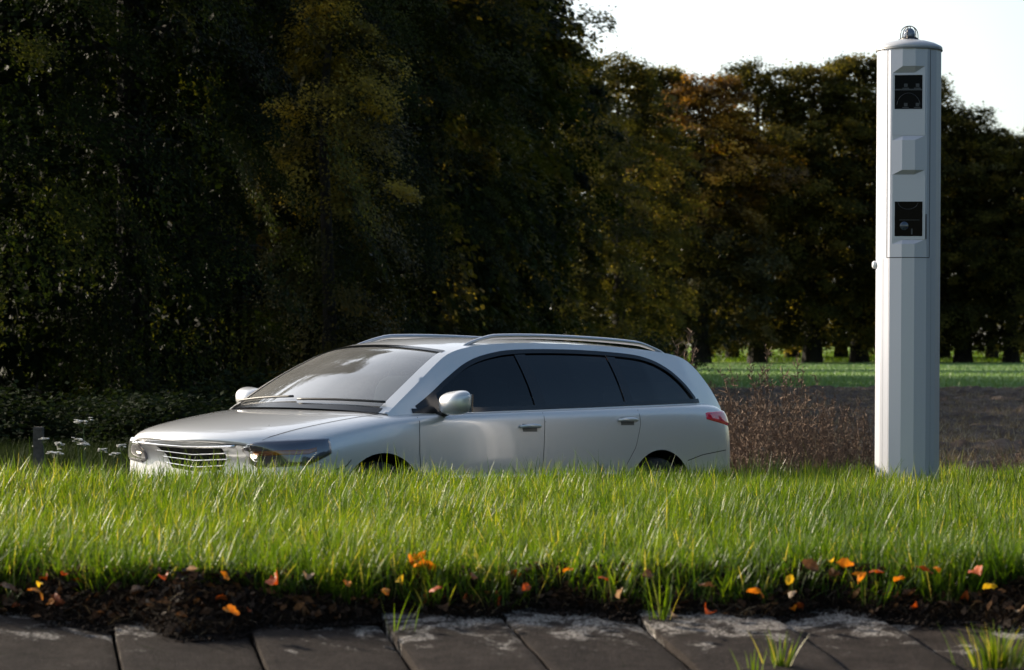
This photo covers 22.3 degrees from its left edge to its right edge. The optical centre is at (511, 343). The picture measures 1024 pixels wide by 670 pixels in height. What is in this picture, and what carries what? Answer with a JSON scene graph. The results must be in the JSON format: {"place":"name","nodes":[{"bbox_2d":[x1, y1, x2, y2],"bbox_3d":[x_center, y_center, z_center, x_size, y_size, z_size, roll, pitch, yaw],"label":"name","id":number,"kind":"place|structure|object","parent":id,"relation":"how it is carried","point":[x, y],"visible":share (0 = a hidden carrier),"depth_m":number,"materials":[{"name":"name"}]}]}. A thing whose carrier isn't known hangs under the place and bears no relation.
{"place":"outdoors","nodes":[
{"label":"outdoors","id":0,"kind":"place"},
{"bbox_2d":[0,506,1023,642],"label":"verge ground","id":1,"kind":"structure","parent":0,"point":[913,614],"depth_m":8.96,"materials":[{"name":"soil"}]},
{"bbox_2d":[0,438,1023,611],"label":"verge grass","id":2,"kind":"structure","parent":1,"relation":"on","point":[324,525],"depth_m":10.52,"materials":[{"name":"plant"}]},
{"bbox_2d":[413,559,435,569],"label":"fallen leaf","id":3,"kind":"object","parent":2,"relation":"on","point":[420,563],"visible":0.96,"depth_m":9.12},
{"bbox_2d":[0,559,1023,637],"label":"root thatch","id":4,"kind":"object","parent":1,"relation":"on","point":[138,615],"visible":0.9,"depth_m":8.98,"materials":[{"name":"soil"}]},
{"bbox_2d":[223,604,239,614],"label":"fallen leaf","id":5,"kind":"object","parent":4,"relation":"on","point":[231,608],"visible":1,"depth_m":8.67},
{"bbox_2d":[265,570,277,584],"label":"fallen leaf","id":6,"kind":"object","parent":4,"relation":"on","point":[272,580],"visible":1,"depth_m":8.88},
{"bbox_2d":[802,558,818,571],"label":"fallen leaf","id":7,"kind":"object","parent":4,"relation":"on","point":[810,564],"visible":1,"depth_m":8.78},
{"bbox_2d":[836,558,853,567],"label":"fallen leaf","id":8,"kind":"object","parent":4,"relation":"on","point":[843,562],"visible":1,"depth_m":8.80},
{"bbox_2d":[968,565,981,575],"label":"fallen leaf","id":9,"kind":"object","parent":4,"relation":"on","point":[977,570],"visible":1,"depth_m":8.74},
{"bbox_2d":[0,556,1023,633],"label":"leaf litter","id":10,"kind":"object","parent":1,"relation":"on","point":[198,575],"visible":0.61,"depth_m":9.02,"materials":[{"name":"plant"}]},
{"bbox_2d":[872,26,942,483],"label":"speed camera pillar","id":11,"kind":"structure","parent":1,"relation":"on","point":[906,264],"depth_m":17.02,"materials":[{"name":"metal"}]},
{"bbox_2d":[895,75,922,108],"bbox_3d":[2.595,-1.648,17.018,0.182,0.224,0.006,0,0,9],"label":"camera window","id":12,"kind":"structure","parent":11,"relation":"in","point":[908,88],"depth_m":17.02,"materials":[{"name":"black"}]},
{"bbox_2d":[895,201,922,235],"bbox_3d":[2.595,-0.817,17.016,0.182,0.228,0.009,0,0,9],"label":"camera window","id":13,"kind":"structure","parent":11,"relation":"in","point":[908,215],"depth_m":17.02,"materials":[{"name":"black"}]},
{"bbox_2d":[543,0,1023,344],"label":"sky","id":14,"kind":"structure","parent":0,"point":[981,41],"materials":[{"name":"white"}]},
{"bbox_2d":[671,347,1023,361],"bbox_3d":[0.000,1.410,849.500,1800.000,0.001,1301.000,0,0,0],"label":"meadow","id":15,"kind":"structure","parent":0,"point":[823,353],"depth_m":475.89,"materials":[{"name":"green plant"}]},
{"bbox_2d":[669,201,743,357],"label":"broadleaf tree","id":16,"kind":"object","parent":15,"relation":"on","point":[683,342],"visible":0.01,"depth_m":234.63,"materials":[{"name":"green plant"}]},
{"bbox_2d":[667,107,782,362],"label":"broadleaf tree","id":17,"kind":"object","parent":15,"relation":"on","point":[727,353],"depth_m":225.37,"materials":[{"name":"green plant"}]},
{"bbox_2d":[722,122,868,362],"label":"broadleaf tree","id":18,"kind":"object","parent":15,"relation":"on","point":[794,355],"depth_m":223.34,"materials":[{"name":"green plant"}]},
{"bbox_2d":[798,116,875,362],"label":"broadleaf tree","id":19,"kind":"object","parent":15,"relation":"on","point":[837,355],"depth_m":227.39,"materials":[{"name":"green plant"}]},
{"bbox_2d":[760,51,968,362],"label":"broadleaf tree","id":20,"kind":"object","parent":15,"relation":"on","point":[854,66],"visible":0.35,"depth_m":194.10,"materials":[{"name":"green plant"}]},
{"bbox_2d":[940,153,986,362],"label":"broadleaf tree","id":21,"kind":"object","parent":15,"relation":"on","point":[943,354],"depth_m":225.45,"materials":[{"name":"green plant"}]},
{"bbox_2d":[941,142,1023,362],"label":"broadleaf tree","id":22,"kind":"object","parent":15,"relation":"on","point":[991,355],"visible":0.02,"depth_m":221.43,"materials":[{"name":"green plant"}]},
{"bbox_2d":[690,345,1023,388],"bbox_3d":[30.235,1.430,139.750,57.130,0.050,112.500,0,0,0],"label":"crop field","id":23,"kind":"structure","parent":0,"point":[848,364],"depth_m":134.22,"materials":[{"name":"plant"}]},
{"bbox_2d":[560,47,709,353],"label":"broadleaf tree","id":24,"kind":"object","parent":23,"relation":"on","point":[666,133],"visible":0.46,"depth_m":166.38,"materials":[{"name":"green plant"}]},
{"bbox_2d":[585,63,751,356],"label":"broadleaf tree","id":25,"kind":"object","parent":23,"relation":"on","point":[666,75],"visible":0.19,"depth_m":187.34,"materials":[{"name":"green plant"}]},
{"bbox_2d":[613,68,811,363],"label":"broadleaf tree","id":26,"kind":"object","parent":23,"relation":"on","point":[708,96],"visible":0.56,"depth_m":185.81,"materials":[{"name":"green plant"}]},
{"bbox_2d":[666,55,859,362],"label":"broadleaf tree","id":27,"kind":"object","parent":23,"relation":"on","point":[746,71],"visible":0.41,"depth_m":191.32,"materials":[{"name":"green plant"}]},
{"bbox_2d":[716,58,876,362],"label":"broadleaf tree","id":28,"kind":"object","parent":23,"relation":"on","point":[806,79],"visible":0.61,"depth_m":191.75,"materials":[{"name":"green plant"}]},
{"bbox_2d":[834,72,1006,358],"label":"broadleaf tree","id":29,"kind":"object","parent":23,"relation":"on","point":[946,91],"visible":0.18,"depth_m":195.19,"materials":[{"name":"green plant"}]},
{"bbox_2d":[863,100,1023,362],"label":"broadleaf tree","id":30,"kind":"object","parent":23,"relation":"on","point":[966,123],"visible":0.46,"depth_m":192.77,"materials":[{"name":"green plant"}]},
{"bbox_2d":[940,127,1023,362],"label":"broadleaf tree","id":31,"kind":"object","parent":23,"relation":"on","point":[1010,349],"visible":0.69,"depth_m":192.55,"materials":[{"name":"green plant"}]},
{"bbox_2d":[956,129,1023,359],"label":"broadleaf tree","id":32,"kind":"object","parent":23,"relation":"on","point":[1002,202],"visible":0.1,"depth_m":196.47,"materials":[{"name":"green plant"}]},
{"bbox_2d":[710,385,1023,476],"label":"ploughed field","id":33,"kind":"structure","parent":0,"point":[1004,442],"depth_m":55.27,"materials":[{"name":"soil"}]},
{"bbox_2d":[721,378,765,468],"bbox_3d":[2.220,0.923,25.447,0.558,1.217,0.275,0,0,26],"label":"dead weed","id":34,"kind":"object","parent":33,"relation":"on","point":[752,412],"visible":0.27,"depth_m":25.43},
{"bbox_2d":[744,343,811,471],"bbox_3d":[2.566,0.757,25.053,0.710,1.548,0.350,0,0,-30],"label":"dead weed","id":35,"kind":"object","parent":33,"relation":"on","point":[755,396],"visible":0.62,"depth_m":24.99,"materials":[{"name":"plant"}]},
{"bbox_2d":[773,404,793,469],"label":"dead weed","id":36,"kind":"object","parent":33,"relation":"on","point":[785,436],"visible":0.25,"depth_m":25.88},
{"bbox_2d":[786,387,806,471],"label":"dead weed","id":37,"kind":"object","parent":33,"relation":"on","point":[795,429],"visible":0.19,"depth_m":25.64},
{"bbox_2d":[783,358,815,473],"bbox_3d":[2.766,0.807,24.995,0.350,1.447,0.368,0,0,-1],"label":"dead weed","id":38,"kind":"object","parent":33,"relation":"on","point":[799,409],"visible":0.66,"depth_m":24.97,"materials":[{"name":"plant"}]},
{"bbox_2d":[814,412,826,467],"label":"dead weed","id":39,"kind":"object","parent":33,"relation":"on","point":[819,438],"visible":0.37,"depth_m":26.19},
{"bbox_2d":[810,373,839,469],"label":"dead weed","id":40,"kind":"object","parent":33,"relation":"on","point":[822,395],"visible":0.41,"depth_m":26.75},
{"bbox_2d":[819,403,857,471],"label":"dead weed","id":41,"kind":"object","parent":33,"relation":"on","point":[831,409],"visible":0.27,"depth_m":25.55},
{"bbox_2d":[820,424,858,471],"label":"dead weed","id":42,"kind":"object","parent":33,"relation":"on","point":[848,447],"visible":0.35,"depth_m":25.45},
{"bbox_2d":[839,396,865,468],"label":"dead weed","id":43,"kind":"object","parent":33,"relation":"on","point":[857,410],"visible":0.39,"depth_m":25.65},
{"bbox_2d":[842,393,867,470],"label":"dead weed","id":44,"kind":"object","parent":33,"relation":"on","point":[860,434],"visible":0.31,"depth_m":27.03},
{"bbox_2d":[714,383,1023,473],"bbox_3d":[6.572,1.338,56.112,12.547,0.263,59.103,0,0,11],"label":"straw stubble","id":45,"kind":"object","parent":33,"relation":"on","point":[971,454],"visible":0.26,"depth_m":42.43,"materials":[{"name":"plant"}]},
{"label":"forest floor","id":46,"kind":"structure","parent":0,"visible":0},
{"bbox_2d":[0,5,157,334],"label":"broadleaf tree","id":47,"kind":"object","parent":46,"relation":"on","point":[53,106],"depth_m":50.91,"materials":[{"name":"green plant"}]},
{"bbox_2d":[4,380,154,450],"bbox_3d":[-5.078,1.000,32.930,4.318,1.081,3.428,0,0,31],"label":"bramble bush","id":48,"kind":"object","parent":46,"relation":"on","point":[70,435],"visible":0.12,"depth_m":32.60,"materials":[{"name":"green plant"}]},
{"bbox_2d":[0,0,282,426],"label":"broadleaf tree","id":49,"kind":"object","parent":46,"relation":"on","point":[13,52],"visible":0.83,"depth_m":37.50,"materials":[{"name":"green plant"}]},
{"bbox_2d":[0,0,326,405],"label":"broadleaf tree","id":50,"kind":"object","parent":46,"relation":"on","point":[24,243],"visible":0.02,"depth_m":49.27,"materials":[{"name":"green plant"}]},
{"bbox_2d":[77,354,284,425],"bbox_3d":[-3.452,0.847,36.035,5.614,1.406,4.456,0,0,-12],"label":"bramble bush","id":51,"kind":"object","parent":46,"relation":"on","point":[241,379],"visible":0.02,"depth_m":35.78,"materials":[{"name":"green plant"}]},
{"bbox_2d":[3,1,381,393],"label":"broadleaf tree","id":52,"kind":"object","parent":46,"relation":"on","point":[178,54],"visible":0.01,"depth_m":56.59,"materials":[{"name":"green plant"}]},
{"bbox_2d":[0,0,392,425],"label":"broadleaf tree","id":53,"kind":"object","parent":46,"relation":"on","point":[195,264],"visible":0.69,"depth_m":40.02,"materials":[{"name":"green plant"}]},
{"bbox_2d":[27,5,409,396],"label":"broadleaf tree","id":54,"kind":"object","parent":46,"relation":"on","point":[181,220],"visible":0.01,"depth_m":57.77,"materials":[{"name":"green plant"}]},
{"bbox_2d":[30,0,448,411],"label":"broadleaf tree","id":55,"kind":"object","parent":46,"relation":"on","point":[243,344],"visible":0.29,"depth_m":49.12,"materials":[{"name":"green plant"}]},
{"bbox_2d":[238,0,433,378],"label":"broadleaf tree","id":56,"kind":"object","parent":46,"relation":"on","point":[334,98],"visible":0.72,"depth_m":46.09,"materials":[{"name":"green plant"}]},
{"bbox_2d":[144,0,552,381],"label":"broadleaf tree","id":57,"kind":"object","parent":46,"relation":"on","point":[430,254],"visible":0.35,"depth_m":57.72,"materials":[{"name":"green plant"}]},
{"bbox_2d":[215,0,556,370],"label":"broadleaf tree","id":58,"kind":"object","parent":46,"relation":"on","point":[477,143],"visible":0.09,"depth_m":69.52,"materials":[{"name":"green plant"}]},
{"bbox_2d":[231,0,588,344],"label":"broadleaf tree","id":59,"kind":"object","parent":46,"relation":"on","point":[503,302],"visible":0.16,"depth_m":79.69,"materials":[{"name":"green plant"}]},
{"bbox_2d":[265,0,555,345],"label":"broadleaf tree","id":60,"kind":"object","parent":46,"relation":"on","point":[502,200],"visible":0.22,"depth_m":67.75,"materials":[{"name":"green plant"}]},
{"bbox_2d":[391,0,578,335],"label":"broadleaf tree","id":61,"kind":"object","parent":46,"relation":"on","point":[515,33],"visible":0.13,"depth_m":83.16,"materials":[{"name":"green plant"}]},
{"bbox_2d":[461,0,595,330],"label":"broadleaf tree","id":62,"kind":"object","parent":46,"relation":"on","point":[565,52],"visible":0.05,"depth_m":98.40,"materials":[{"name":"green plant"}]},
{"bbox_2d":[478,17,591,319],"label":"broadleaf tree","id":63,"kind":"object","parent":46,"relation":"on","point":[569,195],"depth_m":148.99,"materials":[{"name":"green plant"}]},
{"bbox_2d":[456,0,625,342],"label":"broadleaf tree","id":64,"kind":"object","parent":46,"relation":"on","point":[569,173],"visible":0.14,"depth_m":107.20,"materials":[{"name":"green plant"}]},
{"bbox_2d":[507,0,615,333],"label":"broadleaf tree","id":65,"kind":"object","parent":46,"relation":"on","point":[587,79],"visible":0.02,"depth_m":119.72,"materials":[{"name":"green plant"}]},
{"bbox_2d":[480,37,654,343],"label":"broadleaf tree","id":66,"kind":"object","parent":46,"relation":"on","point":[593,292],"visible":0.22,"depth_m":139.31,"materials":[{"name":"green plant"}]},
{"bbox_2d":[565,105,654,342],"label":"broadleaf tree","id":67,"kind":"object","parent":46,"relation":"on","point":[610,313],"visible":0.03,"depth_m":188.28,"materials":[{"name":"green plant"}]},
{"bbox_2d":[575,333,679,354],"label":"bramble bush","id":68,"kind":"object","parent":46,"relation":"on","point":[620,345],"visible":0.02,"depth_m":89.62,"materials":[{"name":"green plant"}]},
{"bbox_2d":[584,328,718,372],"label":"bramble bush","id":69,"kind":"object","parent":46,"relation":"on","point":[659,344],"visible":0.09,"depth_m":118.89,"materials":[{"name":"green plant"}]},
{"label":"road","id":70,"kind":"structure","parent":0,"visible":0},
{"bbox_2d":[128,334,729,482],"bbox_3d":[-0.518,0.670,18.028,2.280,1.498,4.717,0,-1,43],"label":"station wagon","id":71,"kind":"object","parent":70,"relation":"on","point":[458,402],"visible":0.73,"depth_m":17.46,"materials":[{"name":"silver metal"}]},
{"bbox_2d":[720,397,751,472],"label":"dead weed","id":72,"kind":"object","parent":70,"relation":"on","point":[744,447],"visible":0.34,"depth_m":25.01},
{"bbox_2d":[715,392,760,474],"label":"dead weed","id":73,"kind":"object","parent":70,"relation":"on","point":[734,464],"visible":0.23,"depth_m":24.99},
{"bbox_2d":[729,412,751,469],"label":"dead weed","id":74,"kind":"object","parent":70,"relation":"on","point":[738,439],"visible":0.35,"depth_m":25.09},
{"bbox_2d":[716,364,771,473],"bbox_3d":[2.213,0.846,24.528,0.534,1.370,0.594,0,0,0],"label":"dead weed","id":75,"kind":"object","parent":70,"relation":"on","point":[748,424],"visible":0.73,"depth_m":24.58,"materials":[{"name":"plant"}]},
{"bbox_2d":[730,403,776,473],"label":"dead weed","id":76,"kind":"object","parent":70,"relation":"on","point":[757,445],"visible":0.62,"depth_m":24.01,"materials":[{"name":"plant"}]},
{"bbox_2d":[733,450,796,475],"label":"green weed","id":77,"kind":"object","parent":70,"relation":"on","point":[765,463],"visible":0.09,"depth_m":22.61,"materials":[{"name":"green plant"}]},
{"bbox_2d":[753,417,788,472],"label":"dead weed","id":78,"kind":"object","parent":70,"relation":"on","point":[782,432],"visible":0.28,"depth_m":24.80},
{"bbox_2d":[757,369,788,468],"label":"dead weed","id":79,"kind":"object","parent":70,"relation":"on","point":[780,442],"visible":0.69,"depth_m":24.32,"materials":[{"name":"plant"}]},
{"bbox_2d":[755,378,806,472],"bbox_3d":[2.491,0.919,24.101,0.561,1.223,0.276,0,0,-35],"label":"dead weed","id":80,"kind":"object","parent":70,"relation":"on","point":[771,429],"visible":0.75,"depth_m":24.04,"materials":[{"name":"plant"}]},
{"bbox_2d":[773,418,816,473],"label":"dead weed","id":81,"kind":"object","parent":70,"relation":"on","point":[777,436],"visible":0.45,"depth_m":24.81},
{"bbox_2d":[784,373,821,472],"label":"dead weed","id":82,"kind":"object","parent":70,"relation":"on","point":[807,449],"visible":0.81,"depth_m":24.39,"materials":[{"name":"plant"}]},
{"bbox_2d":[799,405,836,469],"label":"dead weed","id":83,"kind":"object","parent":70,"relation":"on","point":[832,420],"visible":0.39,"depth_m":25.30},
{"bbox_2d":[815,399,832,470],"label":"dead weed","id":84,"kind":"object","parent":70,"relation":"on","point":[824,434],"visible":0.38,"depth_m":25.40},
{"bbox_2d":[813,410,835,470],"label":"dead weed","id":85,"kind":"object","parent":70,"relation":"on","point":[825,449],"visible":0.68,"depth_m":24.33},
{"bbox_2d":[813,413,847,469],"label":"dead weed","id":86,"kind":"object","parent":70,"relation":"on","point":[826,442],"visible":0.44,"depth_m":24.64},
{"bbox_2d":[825,398,845,469],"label":"dead weed","id":87,"kind":"object","parent":70,"relation":"on","point":[837,434],"visible":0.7,"depth_m":24.28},
{"bbox_2d":[821,407,865,473],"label":"dead weed","id":88,"kind":"object","parent":70,"relation":"on","point":[842,451],"visible":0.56,"depth_m":24.72,"materials":[{"name":"plant"}]},
{"bbox_2d":[844,436,874,470],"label":"dead weed","id":89,"kind":"object","parent":70,"relation":"on","point":[869,453],"visible":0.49,"depth_m":24.66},
{"bbox_2d":[846,402,874,470],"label":"dead weed","id":90,"kind":"object","parent":70,"relation":"on","point":[865,449],"visible":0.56,"depth_m":24.74,"materials":[{"name":"plant"}]},
{"label":"far verge","id":91,"kind":"structure","parent":0,"visible":0},
{"bbox_2d":[33,427,43,477],"bbox_3d":[-4.553,1.164,25.000,0.090,0.732,0.090,0,0,0],"label":"wooden post","id":92,"kind":"object","parent":91,"relation":"on","point":[38,450],"visible":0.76,"depth_m":24.95,"materials":[{"name":"grey wood"}]},
{"bbox_2d":[0,379,110,453],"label":"bramble bush","id":93,"kind":"object","parent":91,"relation":"on","point":[6,412],"visible":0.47,"depth_m":32.73,"materials":[{"name":"green plant"}]},
{"bbox_2d":[0,433,129,477],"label":"roadside grass","id":94,"kind":"structure","parent":91,"relation":"on","point":[72,456],"depth_m":29.16,"materials":[{"name":"plant"}]},
{"bbox_2d":[0,381,137,448],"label":"bramble bush","id":95,"kind":"object","parent":91,"relation":"on","point":[56,410],"visible":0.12,"depth_m":33.69,"materials":[{"name":"green plant"}]},
{"bbox_2d":[73,417,92,473],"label":"white umbel flower","id":96,"kind":"object","parent":91,"relation":"on","point":[78,421],"visible":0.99,"depth_m":24.00,"materials":[{"name":"white plant"}]},
{"bbox_2d":[1,382,235,458],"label":"bramble bush","id":97,"kind":"object","parent":91,"relation":"on","point":[157,404],"visible":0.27,"depth_m":31.71,"materials":[{"name":"green plant"}]},
{"bbox_2d":[57,393,234,450],"bbox_3d":[-3.923,1.061,31.794,3.514,0.947,3.413,0,0,16],"label":"bramble bush","id":98,"kind":"object","parent":91,"relation":"on","point":[143,427],"visible":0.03,"depth_m":31.08,"materials":[{"name":"green plant"}]},
{"bbox_2d":[674,328,699,369],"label":"dead weed","id":99,"kind":"object","parent":91,"relation":"on","point":[693,350],"visible":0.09,"depth_m":26.45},
{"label":"channel bed","id":100,"kind":"structure","parent":0,"visible":0},
{"bbox_2d":[0,611,117,669],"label":"concrete slab","id":101,"kind":"structure","parent":100,"relation":"on","point":[27,643],"depth_m":8.53,"materials":[{"name":"concrete"}]},
{"bbox_2d":[111,620,261,669],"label":"concrete slab","id":102,"kind":"structure","parent":100,"relation":"on","point":[137,648],"depth_m":8.45,"materials":[{"name":"concrete"}]},
{"bbox_2d":[250,622,407,669],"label":"concrete slab","id":103,"kind":"structure","parent":100,"relation":"on","point":[348,647],"depth_m":8.53,"materials":[{"name":"concrete"}]},
{"bbox_2d":[380,610,546,669],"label":"concrete slab","id":104,"kind":"structure","parent":100,"relation":"on","point":[435,642],"depth_m":8.54,"materials":[{"name":"concrete"}]},
{"bbox_2d":[380,591,420,632],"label":"grass tuft","id":105,"kind":"object","parent":104,"relation":"on","point":[400,617],"visible":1,"depth_m":8.71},
{"bbox_2d":[501,607,687,669],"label":"concrete slab","id":106,"kind":"structure","parent":100,"relation":"on","point":[575,641],"depth_m":8.59,"materials":[{"name":"concrete"}]},
{"bbox_2d":[636,608,845,669],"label":"concrete slab","id":107,"kind":"structure","parent":100,"relation":"on","point":[700,641],"depth_m":8.56,"materials":[{"name":"concrete"}]},
{"bbox_2d":[640,566,682,619],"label":"grass tuft","id":108,"kind":"object","parent":107,"relation":"on","point":[664,613],"visible":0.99,"depth_m":8.89,"materials":[{"name":"plant"}]},
{"bbox_2d":[730,642,781,669],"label":"grass tuft","id":109,"kind":"object","parent":107,"relation":"on","point":[752,666],"visible":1,"depth_m":8.16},
{"bbox_2d":[749,631,808,666],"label":"grass tuft","id":110,"kind":"object","parent":107,"relation":"on","point":[779,661],"visible":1,"depth_m":8.21,"materials":[{"name":"plant"}]},
{"bbox_2d":[780,608,960,669],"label":"concrete slab","id":111,"kind":"structure","parent":100,"relation":"on","point":[847,641],"depth_m":8.58,"materials":[{"name":"concrete"}]},
{"bbox_2d":[891,621,1023,669],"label":"concrete slab","id":112,"kind":"structure","parent":100,"relation":"on","point":[931,639],"depth_m":8.68,"materials":[{"name":"concrete"}]},
{"bbox_2d":[938,622,1023,669],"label":"grass tuft","id":113,"kind":"object","parent":112,"relation":"on","point":[1001,659],"visible":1,"depth_m":8.22,"materials":[{"name":"plant"}]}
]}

